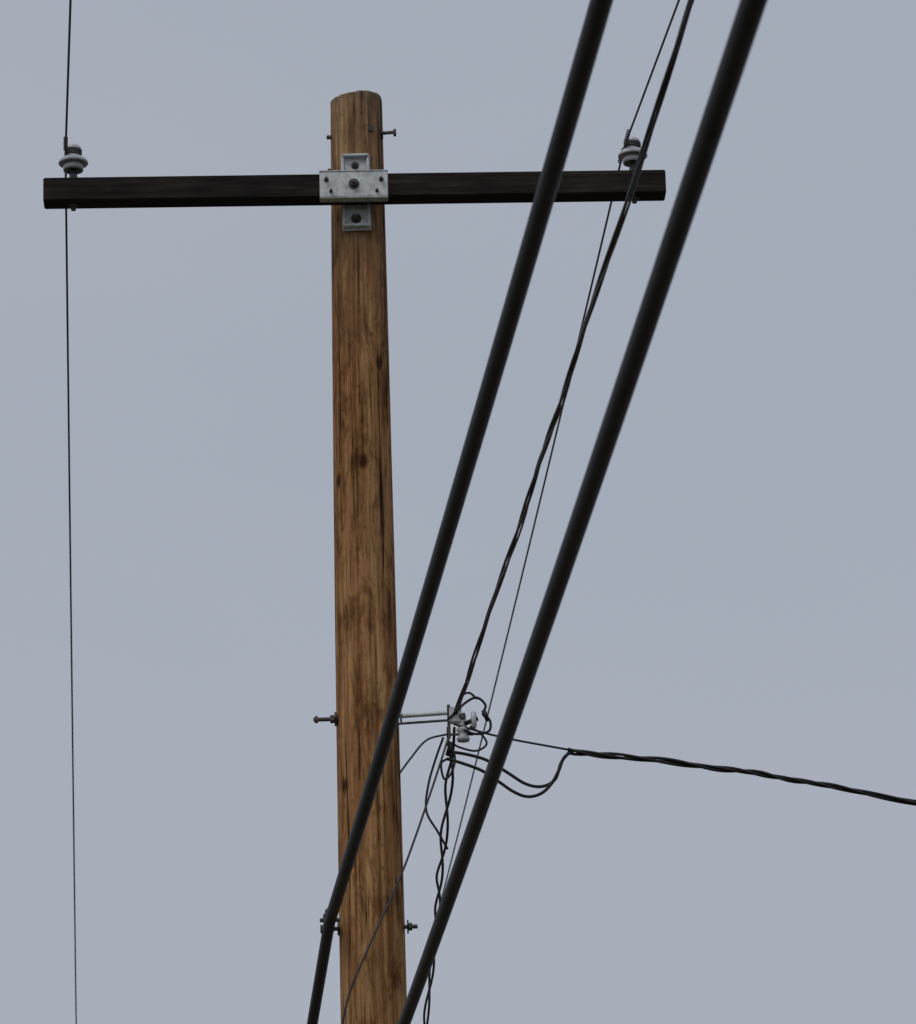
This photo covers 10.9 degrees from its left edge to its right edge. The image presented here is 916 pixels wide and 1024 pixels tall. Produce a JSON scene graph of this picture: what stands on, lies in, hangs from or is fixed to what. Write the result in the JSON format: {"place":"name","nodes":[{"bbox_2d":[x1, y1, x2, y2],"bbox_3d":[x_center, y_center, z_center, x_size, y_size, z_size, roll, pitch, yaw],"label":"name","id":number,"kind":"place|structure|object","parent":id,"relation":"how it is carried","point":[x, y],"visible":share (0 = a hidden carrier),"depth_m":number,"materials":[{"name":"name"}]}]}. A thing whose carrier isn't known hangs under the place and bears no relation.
{"place":"outdoors","nodes":[
{"label":"outdoors","id":0,"kind":"place"},
{"bbox_2d":[0,0,915,1023],"label":"sky","id":1,"kind":"structure","parent":0,"point":[740,592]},
{"label":"ground","id":2,"kind":"structure","parent":0,"visible":0},
{"bbox_2d":[43,90,665,1023],"bbox_3d":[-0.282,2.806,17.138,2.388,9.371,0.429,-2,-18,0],"label":"utility pole","id":3,"kind":"object","parent":2,"relation":"on","point":[357,186],"visible":0.91,"depth_m":18.16,"materials":[{"name":"brown wood"}]},
{"bbox_2d":[63,0,76,1023],"bbox_3d":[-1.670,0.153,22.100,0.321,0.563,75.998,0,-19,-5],"label":"power line","id":4,"kind":"object","parent":3,"relation":"attached to","point":[65,144],"visible":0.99,"depth_m":21.35,"materials":[{"name":"metal"}]},
{"bbox_2d":[341,733,448,1023],"bbox_3d":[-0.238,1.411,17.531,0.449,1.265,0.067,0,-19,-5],"label":"drop wire","id":5,"kind":"object","parent":3,"relation":"attached to","point":[407,858],"visible":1,"depth_m":17.56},
{"bbox_2d":[423,727,455,1023],"bbox_3d":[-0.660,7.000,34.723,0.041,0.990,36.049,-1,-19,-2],"label":"triplex cable","id":6,"kind":"object","parent":3,"relation":"attached to","point":[439,887],"visible":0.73,"depth_m":18.93,"materials":[{"name":"black rubber"}]},
{"bbox_2d":[307,0,612,1023],"bbox_3d":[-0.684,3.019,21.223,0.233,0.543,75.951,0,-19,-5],"label":"telephone cable","id":7,"kind":"object","parent":3,"relation":"attached to","point":[571,106],"visible":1,"depth_m":11.56,"materials":[{"name":"black rubber"}]},
{"bbox_2d":[441,0,679,898],"bbox_3d":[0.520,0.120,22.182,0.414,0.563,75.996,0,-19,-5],"label":"power line","id":8,"kind":"object","parent":3,"relation":"attached to","point":[627,135],"visible":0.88,"depth_m":21.32,"materials":[{"name":"metal"}]},
{"bbox_2d":[455,0,690,712],"bbox_3d":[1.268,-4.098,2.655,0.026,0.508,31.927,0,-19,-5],"label":"messenger wire","id":9,"kind":"object","parent":3,"relation":"attached to","point":[595,293],"visible":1,"depth_m":13.92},
{"bbox_2d":[454,0,693,713],"bbox_3d":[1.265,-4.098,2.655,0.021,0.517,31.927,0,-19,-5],"label":"triplex cable","id":10,"kind":"object","parent":3,"relation":"attached to","point":[658,104],"visible":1,"depth_m":13.28,"materials":[{"name":"black rubber"}]},
{"bbox_2d":[398,0,767,1023],"bbox_3d":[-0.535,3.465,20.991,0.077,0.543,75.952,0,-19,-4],"label":"telephone cable","id":11,"kind":"object","parent":3,"relation":"attached to","point":[722,96],"visible":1,"depth_m":9.96,"materials":[{"name":"black rubber"}]},
{"bbox_2d":[446,723,915,805],"bbox_3d":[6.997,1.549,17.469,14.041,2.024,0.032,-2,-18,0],"label":"service drop cable","id":12,"kind":"object","parent":3,"relation":"attached to","point":[678,763],"visible":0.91,"depth_m":17.72,"materials":[{"name":"black rubber"}]}
]}

